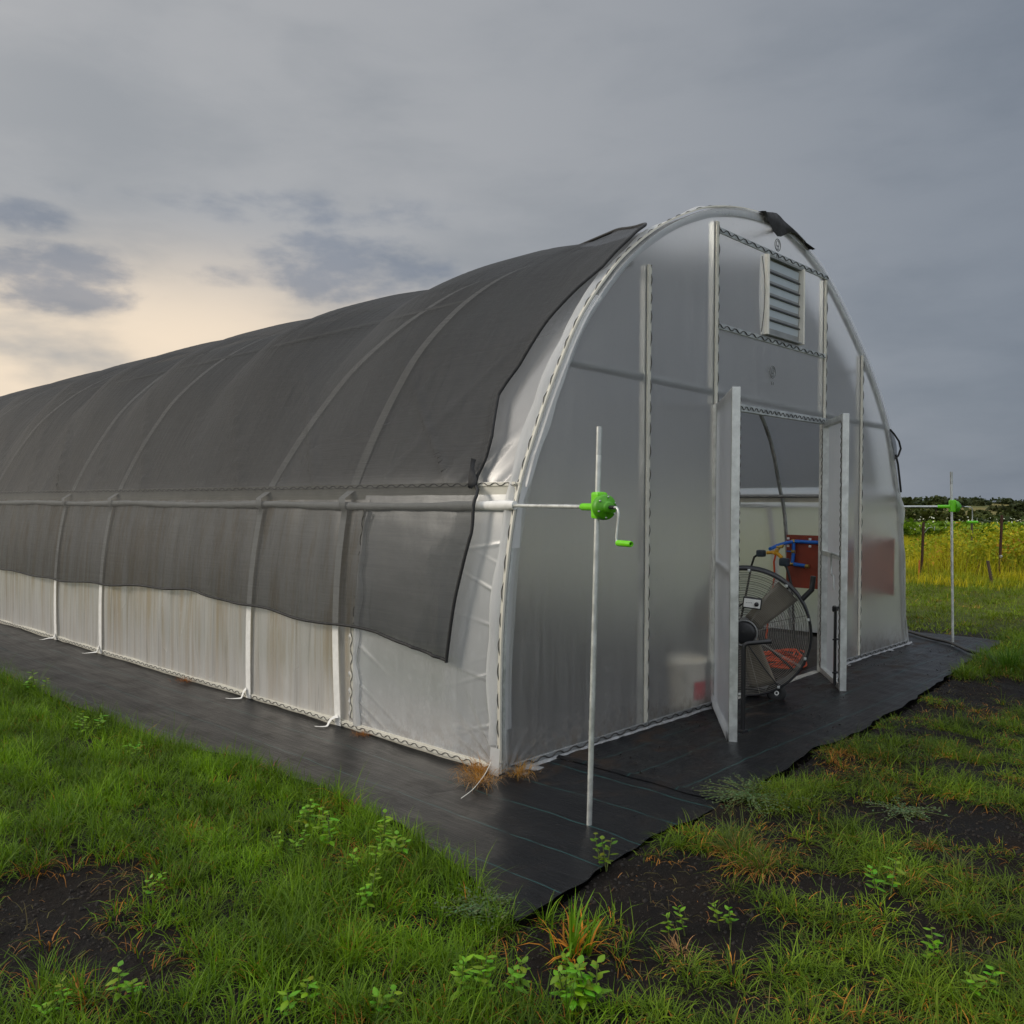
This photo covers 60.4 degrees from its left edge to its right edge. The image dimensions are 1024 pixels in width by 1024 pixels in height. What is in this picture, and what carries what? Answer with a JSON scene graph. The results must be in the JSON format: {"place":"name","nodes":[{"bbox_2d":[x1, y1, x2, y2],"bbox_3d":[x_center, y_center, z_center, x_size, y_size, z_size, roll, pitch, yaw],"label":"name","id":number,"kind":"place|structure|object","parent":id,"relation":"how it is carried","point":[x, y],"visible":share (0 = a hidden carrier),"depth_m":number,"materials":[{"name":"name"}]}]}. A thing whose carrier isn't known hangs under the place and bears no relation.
{"place":"outdoors","nodes":[
{"label":"outdoors","id":0,"kind":"place"},
{"bbox_2d":[0,504,1023,1023],"bbox_3d":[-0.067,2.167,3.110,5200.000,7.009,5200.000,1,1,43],"label":"ground","id":1,"kind":"structure","parent":0,"point":[54,896],"depth_m":3.27,"materials":[{"name":"soil"}]},
{"bbox_2d":[25,670,48,691],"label":"broadleaf weed","id":2,"kind":"object","parent":1,"relation":"on","point":[35,679],"visible":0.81,"depth_m":6.63,"materials":[{"name":"green plant"}]},
{"bbox_2d":[31,975,74,1023],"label":"broadleaf weed","id":3,"kind":"object","parent":1,"relation":"on","point":[39,1008],"visible":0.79,"depth_m":2.52,"materials":[{"name":"green plant"}]},
{"bbox_2d":[74,711,107,736],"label":"broadleaf weed","id":4,"kind":"object","parent":1,"relation":"on","point":[99,724],"visible":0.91,"depth_m":5.46,"materials":[{"name":"green plant"}]},
{"bbox_2d":[106,960,148,1005],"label":"broadleaf weed","id":5,"kind":"object","parent":1,"relation":"on","point":[125,984],"visible":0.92,"depth_m":2.57,"materials":[{"name":"green plant"}]},
{"bbox_2d":[124,742,142,755],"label":"broadleaf weed","id":6,"kind":"object","parent":1,"relation":"on","point":[139,747],"visible":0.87,"depth_m":5.00,"materials":[{"name":"green plant"}]},
{"bbox_2d":[143,872,166,900],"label":"broadleaf weed","id":7,"kind":"object","parent":1,"relation":"on","point":[160,878],"visible":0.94,"depth_m":3.27,"materials":[{"name":"green plant"}]},
{"bbox_2d":[272,823,309,856],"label":"broadleaf weed","id":8,"kind":"object","parent":1,"relation":"on","point":[293,841],"visible":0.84,"depth_m":3.67,"materials":[{"name":"green plant"}]},
{"bbox_2d":[275,976,319,1021],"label":"broadleaf weed","id":9,"kind":"object","parent":1,"relation":"on","point":[284,1004],"visible":0.94,"depth_m":2.49,"materials":[{"name":"green plant"}]},
{"bbox_2d":[294,799,319,828],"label":"broadleaf weed","id":10,"kind":"object","parent":1,"relation":"on","point":[304,811],"visible":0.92,"depth_m":3.95,"materials":[{"name":"green plant"}]},
{"bbox_2d":[312,806,339,851],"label":"broadleaf weed","id":11,"kind":"object","parent":1,"relation":"on","point":[323,837],"visible":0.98,"depth_m":3.73,"materials":[{"name":"green plant"}]},
{"bbox_2d":[0,623,722,920],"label":"weed fabric","id":12,"kind":"object","parent":1,"relation":"on","point":[538,830],"visible":0.9,"depth_m":4.61,"materials":[{"name":"black fabric"}]},
{"bbox_2d":[170,675,192,682],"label":"dry grass tuft","id":13,"kind":"object","parent":12,"relation":"on","point":[182,680],"visible":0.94,"depth_m":7.02,"materials":[{"name":"brown plant"}]},
{"bbox_2d":[349,731,371,736],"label":"dry grass tuft","id":14,"kind":"object","parent":12,"relation":"on","point":[364,734],"visible":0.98,"depth_m":5.46,"materials":[{"name":"brown plant"}]},
{"bbox_2d":[461,762,490,798],"bbox_3d":[-0.175,1.360,4.470,0.013,0.074,0.391,1,1,21],"label":"white cord","id":15,"kind":"object","parent":12,"relation":"on","point":[478,782],"visible":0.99,"depth_m":4.46,"materials":[{"name":"white"}]},
{"bbox_2d":[449,751,504,780],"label":"dry grass tuft","id":16,"kind":"object","parent":12,"relation":"on","point":[474,766],"visible":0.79,"depth_m":4.73,"materials":[{"name":"brown plant"}]},
{"bbox_2d":[450,765,515,789],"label":"dry grass tuft","id":17,"kind":"object","parent":12,"relation":"on","point":[470,778],"visible":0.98,"depth_m":4.57,"materials":[{"name":"brown plant"}]},
{"bbox_2d":[503,755,546,780],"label":"dry grass tuft","id":18,"kind":"object","parent":12,"relation":"on","point":[522,771],"visible":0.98,"depth_m":4.71,"materials":[{"name":"brown plant"}]},
{"bbox_2d":[512,426,632,825],"bbox_3d":[0.233,0.549,4.276,0.117,1.883,1.152,0,1,-30],"label":"crank stand","id":19,"kind":"object","parent":12,"relation":"on","point":[601,506],"visible":0.98,"depth_m":3.98,"materials":[{"name":"metal"}]},
{"bbox_2d":[347,843,383,872],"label":"broadleaf weed","id":20,"kind":"object","parent":1,"relation":"on","point":[358,858],"visible":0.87,"depth_m":3.47,"materials":[{"name":"green plant"}]},
{"bbox_2d":[356,865,381,907],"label":"broadleaf weed","id":21,"kind":"object","parent":1,"relation":"on","point":[366,892],"visible":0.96,"depth_m":3.16,"materials":[{"name":"green plant"}]},
{"bbox_2d":[372,809,392,851],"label":"broadleaf weed","id":22,"kind":"object","parent":1,"relation":"on","point":[383,835],"visible":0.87,"depth_m":3.70,"materials":[{"name":"green plant"}]},
{"bbox_2d":[370,984,402,1014],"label":"broadleaf weed","id":23,"kind":"object","parent":1,"relation":"on","point":[375,991],"visible":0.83,"depth_m":2.52,"materials":[{"name":"green plant"}]},
{"bbox_2d":[384,830,410,865],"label":"broadleaf weed","id":24,"kind":"object","parent":1,"relation":"on","point":[396,845],"visible":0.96,"depth_m":3.57,"materials":[{"name":"green plant"}]},
{"bbox_2d":[0,205,911,775],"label":"greenhouse","id":25,"kind":"object","parent":1,"relation":"on","point":[710,371],"visible":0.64,"depth_m":5.86,"materials":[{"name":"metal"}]},
{"bbox_2d":[0,211,901,662],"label":"shade cloth","id":26,"kind":"object","parent":25,"relation":"on","point":[324,469],"visible":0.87,"depth_m":6.49,"materials":[{"name":"black fabric"}]},
{"bbox_2d":[711,387,770,741],"bbox_3d":[1.497,0.322,5.770,0.269,2.170,0.992,0,1,7],"label":"door","id":27,"kind":"structure","parent":25,"relation":"in","point":[724,700],"depth_m":5.43,"materials":[{"name":"grey metal"}]},
{"bbox_2d":[768,535,817,588],"bbox_3d":[3.311,0.545,9.192,1.189,0.575,0.350,1,1,43],"label":"manifold board","id":28,"kind":"object","parent":25,"relation":"attached to","point":[802,553],"visible":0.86,"depth_m":9.54,"materials":[{"name":"red wood"}]},
{"bbox_2d":[741,544,795,641],"bbox_3d":[2.731,0.852,9.472,0.696,1.026,0.090,1,1,43],"label":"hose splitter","id":29,"kind":"object","parent":28,"relation":"hanging from","point":[785,562],"visible":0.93,"depth_m":9.36,"materials":[{"name":"plastic"}]},
{"bbox_2d":[818,413,848,690],"bbox_3d":[2.598,0.309,7.191,0.117,2.150,0.794,0,1,8],"label":"door","id":30,"kind":"structure","parent":25,"relation":"in","point":[834,446],"depth_m":7.22,"materials":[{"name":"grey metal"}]},
{"bbox_2d":[450,954,496,1001],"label":"broadleaf weed","id":31,"kind":"object","parent":1,"relation":"on","point":[459,981],"visible":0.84,"depth_m":2.64,"materials":[{"name":"green plant"}]},
{"bbox_2d":[434,883,519,925],"bbox_3d":[-0.123,1.425,3.189,0.310,0.053,0.259,1,1,11],"label":"feathery herb","id":32,"kind":"object","parent":1,"relation":"on","point":[474,907],"visible":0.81,"depth_m":3.18,"materials":[{"name":"green plant"}]},
{"bbox_2d":[469,956,531,997],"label":"broadleaf weed","id":33,"kind":"object","parent":1,"relation":"on","point":[511,971],"visible":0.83,"depth_m":2.61,"materials":[{"name":"green plant"}]},
{"bbox_2d":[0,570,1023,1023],"bbox_3d":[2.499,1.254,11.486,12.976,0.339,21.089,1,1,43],"label":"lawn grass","id":34,"kind":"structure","parent":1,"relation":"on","point":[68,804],"depth_m":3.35,"materials":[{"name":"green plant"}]},
{"bbox_2d":[518,889,618,965],"bbox_3d":[0.200,1.379,2.935,0.309,0.248,0.375,1,1,43],"label":"grass clump","id":35,"kind":"object","parent":1,"relation":"on","point":[574,937],"visible":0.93,"depth_m":2.92,"materials":[{"name":"green plant"}]},
{"bbox_2d":[558,952,584,983],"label":"broadleaf weed","id":36,"kind":"object","parent":1,"relation":"on","point":[564,956],"visible":0.48,"depth_m":2.79,"materials":[{"name":"green plant"}]},
{"bbox_2d":[550,965,602,1017],"bbox_3d":[0.193,1.405,2.575,0.187,0.154,0.124,0,1,-21],"label":"broadleaf weed","id":37,"kind":"object","parent":1,"relation":"on","point":[556,978],"visible":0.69,"depth_m":2.57,"materials":[{"name":"green plant"}]},
{"bbox_2d":[564,954,612,1015],"bbox_3d":[0.212,1.391,2.584,0.145,0.163,0.115,1,1,43],"label":"broadleaf weed","id":38,"kind":"object","parent":1,"relation":"on","point":[586,988],"visible":0.91,"depth_m":2.58,"materials":[{"name":"green plant"}]},
{"bbox_2d":[590,832,617,871],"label":"seedling","id":39,"kind":"object","parent":1,"relation":"on","point":[606,847],"visible":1,"depth_m":3.57,"materials":[{"name":"green plant"}]},
{"bbox_2d":[660,905,687,938],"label":"broadleaf weed","id":40,"kind":"object","parent":1,"relation":"on","point":[667,915],"visible":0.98,"depth_m":3.06,"materials":[{"name":"green plant"}]},
{"bbox_2d":[654,927,710,964],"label":"grass clump","id":41,"kind":"object","parent":1,"relation":"on","point":[674,943],"visible":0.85,"depth_m":2.97,"materials":[{"name":"brown plant"}]},
{"bbox_2d":[708,900,738,930],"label":"broadleaf weed","id":42,"kind":"object","parent":1,"relation":"on","point":[719,912],"visible":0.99,"depth_m":3.10,"materials":[{"name":"green plant"}]},
{"bbox_2d":[677,789,800,869],"bbox_3d":[0.955,1.350,3.710,0.543,0.257,0.512,1,1,43],"label":"grass clump","id":43,"kind":"object","parent":1,"relation":"on","point":[735,843],"visible":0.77,"depth_m":3.74,"materials":[{"name":"green plant"}]},
{"bbox_2d":[694,773,815,817],"bbox_3d":[1.156,1.388,4.309,0.499,0.053,0.554,0,1,-29],"label":"feathery herb","id":44,"kind":"object","parent":1,"relation":"on","point":[748,796],"visible":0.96,"depth_m":4.29,"materials":[{"name":"green plant"}]},
{"bbox_2d":[719,829,812,886],"bbox_3d":[1.028,1.371,3.482,0.426,0.189,0.439,0,1,0],"label":"grass clump","id":45,"kind":"object","parent":1,"relation":"on","point":[759,862],"visible":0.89,"depth_m":3.51,"materials":[{"name":"green plant"}]},
{"bbox_2d":[738,630,816,686],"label":"greenhouse floor","id":46,"kind":"structure","parent":1,"relation":"on","point":[811,661],"depth_m":8.95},
{"bbox_2d":[738,565,815,699],"bbox_3d":[1.771,0.911,6.714,0.988,1.004,0.502,0,1,6],"label":"drum fan","id":47,"kind":"object","parent":46,"relation":"on","point":[777,599],"visible":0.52,"depth_m":6.54},
{"bbox_2d":[763,648,806,668],"bbox_3d":[2.402,1.332,7.949,0.515,0.120,0.774,1,1,43],"label":"extension cord","id":48,"kind":"object","parent":46,"relation":"on","point":[777,661],"visible":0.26,"depth_m":7.90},
{"bbox_2d":[556,632,999,801],"bbox_3d":[2.466,1.374,7.451,1.955,0.030,6.761,1,1,39],"label":"weed fabric","id":49,"kind":"object","parent":1,"relation":"on","point":[896,678],"visible":0.84,"depth_m":5.72,"materials":[{"name":"black fabric"}]},
{"bbox_2d":[596,649,963,776],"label":"mud crumbs","id":50,"kind":"object","parent":49,"relation":"on","point":[790,714],"visible":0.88,"depth_m":6.03,"materials":[{"name":"soil"}]},
{"bbox_2d":[908,630,996,659],"bbox_3d":[4.460,1.346,9.032,0.098,0.050,1.918,0,1,-1],"label":"black hose","id":51,"kind":"object","parent":49,"relation":"on","point":[942,640],"visible":0.64,"depth_m":9.10,"materials":[{"name":"black rubber"}]},
{"bbox_2d":[864,857,906,896],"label":"broadleaf weed","id":52,"kind":"object","parent":1,"relation":"on","point":[875,881],"visible":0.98,"depth_m":3.30,"materials":[{"name":"green plant"}]},
{"bbox_2d":[862,795,948,821],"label":"feathery herb","id":53,"kind":"object","parent":1,"relation":"on","point":[906,811],"visible":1,"depth_m":4.20,"materials":[{"name":"green plant"}]},
{"bbox_2d":[902,496,911,510],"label":"tree","id":54,"kind":"object","parent":1,"relation":"on","point":[906,501],"visible":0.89,"depth_m":229.57,"materials":[{"name":"green plant"}]},
{"bbox_2d":[920,522,934,574],"bbox_3d":[8.357,0.853,17.685,0.286,1.301,0.044,0,1,9],"label":"fence post","id":55,"kind":"object","parent":1,"relation":"on","point":[922,543],"visible":0.72,"depth_m":17.69,"materials":[{"name":"wood"}]},
{"bbox_2d":[920,927,942,965],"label":"broadleaf weed","id":56,"kind":"object","parent":1,"relation":"on","point":[937,942],"visible":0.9,"depth_m":2.83,"materials":[{"name":"green plant"}]},
{"bbox_2d":[909,826,955,856],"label":"grass clump","id":57,"kind":"object","parent":1,"relation":"on","point":[928,845],"visible":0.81,"depth_m":3.81,"materials":[{"name":"green plant"}]},
{"bbox_2d":[926,497,946,513],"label":"tree","id":58,"kind":"object","parent":1,"relation":"on","point":[936,501],"visible":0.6,"depth_m":190.58,"materials":[{"name":"green plant"}]},
{"bbox_2d":[904,472,977,645],"bbox_3d":[4.353,0.518,8.993,0.825,1.862,0.117,0,1,4],"label":"crank stand","id":59,"kind":"object","parent":1,"relation":"on","point":[954,506],"visible":0.98,"depth_m":8.96,"materials":[{"name":"metal"}]},
{"bbox_2d":[922,837,992,877],"bbox_3d":[1.826,1.431,3.617,0.278,0.150,0.295,0,1,-30],"label":"grass clump","id":60,"kind":"object","parent":1,"relation":"on","point":[962,861],"visible":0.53,"depth_m":3.61,"materials":[{"name":"green plant"}]},
{"bbox_2d":[901,495,1023,511],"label":"woods","id":61,"kind":"object","parent":1,"relation":"on","point":[978,501],"visible":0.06,"depth_m":286.72,"materials":[{"name":"green plant"}]},
{"bbox_2d":[903,517,1023,537],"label":"crop rows","id":62,"kind":"object","parent":1,"relation":"on","point":[939,526],"visible":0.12,"depth_m":33.51,"materials":[{"name":"green plant"}]},
{"bbox_2d":[909,516,1020,529],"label":"crop flowers","id":63,"kind":"object","parent":62,"relation":"attached to","point":[967,517],"visible":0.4,"depth_m":33.75,"materials":[{"name":"yellow plant"}]},
{"bbox_2d":[904,521,1023,573],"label":"tall weeds","id":64,"kind":"object","parent":1,"relation":"on","point":[1017,539],"visible":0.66,"depth_m":19.19,"materials":[{"name":"green plant"}]},
{"bbox_2d":[904,504,1023,523],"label":"hedgerow","id":65,"kind":"object","parent":1,"relation":"on","point":[927,513],"visible":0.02,"depth_m":84.42,"materials":[{"name":"green plant"}]},
{"bbox_2d":[960,965,1003,999],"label":"broadleaf weed","id":66,"kind":"object","parent":1,"relation":"on","point":[973,978],"visible":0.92,"depth_m":2.61,"materials":[{"name":"green plant"}]},
{"bbox_2d":[974,509,993,516],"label":"tree","id":67,"kind":"object","parent":1,"relation":"on","point":[981,511],"visible":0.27,"depth_m":158.53,"materials":[{"name":"green plant"}]},
{"bbox_2d":[986,561,993,581],"bbox_3d":[8.654,1.205,15.886,0.163,0.658,0.039,1,1,17],"label":"fence post","id":68,"kind":"object","parent":1,"relation":"on","point":[989,571],"visible":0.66,"depth_m":15.88,"materials":[{"name":"wood"}]},
{"bbox_2d":[975,635,1023,673],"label":"grass clump","id":69,"kind":"object","parent":1,"relation":"on","point":[1006,661],"visible":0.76,"depth_m":7.74,"materials":[{"name":"green plant"}]},
{"bbox_2d":[998,515,1002,574],"bbox_3d":[9.761,0.788,17.569,0.085,1.451,0.080,1,1,43],"label":"fence post","id":70,"kind":"object","parent":1,"relation":"on","point":[1000,539],"visible":0.74,"depth_m":17.57,"materials":[{"name":"wood"}]},
{"bbox_2d":[994,509,1023,520],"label":"tree","id":71,"kind":"object","parent":1,"relation":"on","point":[1016,514],"visible":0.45,"depth_m":168.59,"materials":[{"name":"green plant"}]},
{"bbox_2d":[0,0,1023,501],"label":"sky","id":72,"kind":"structure","parent":0,"point":[175,174],"materials":[{"name":"grey"}]},
{"bbox_2d":[904,528,1023,590],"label":"field grass","id":73,"kind":"structure","parent":0,"point":[941,562],"depth_m":17.58,"materials":[{"name":"green plant"}]}
]}

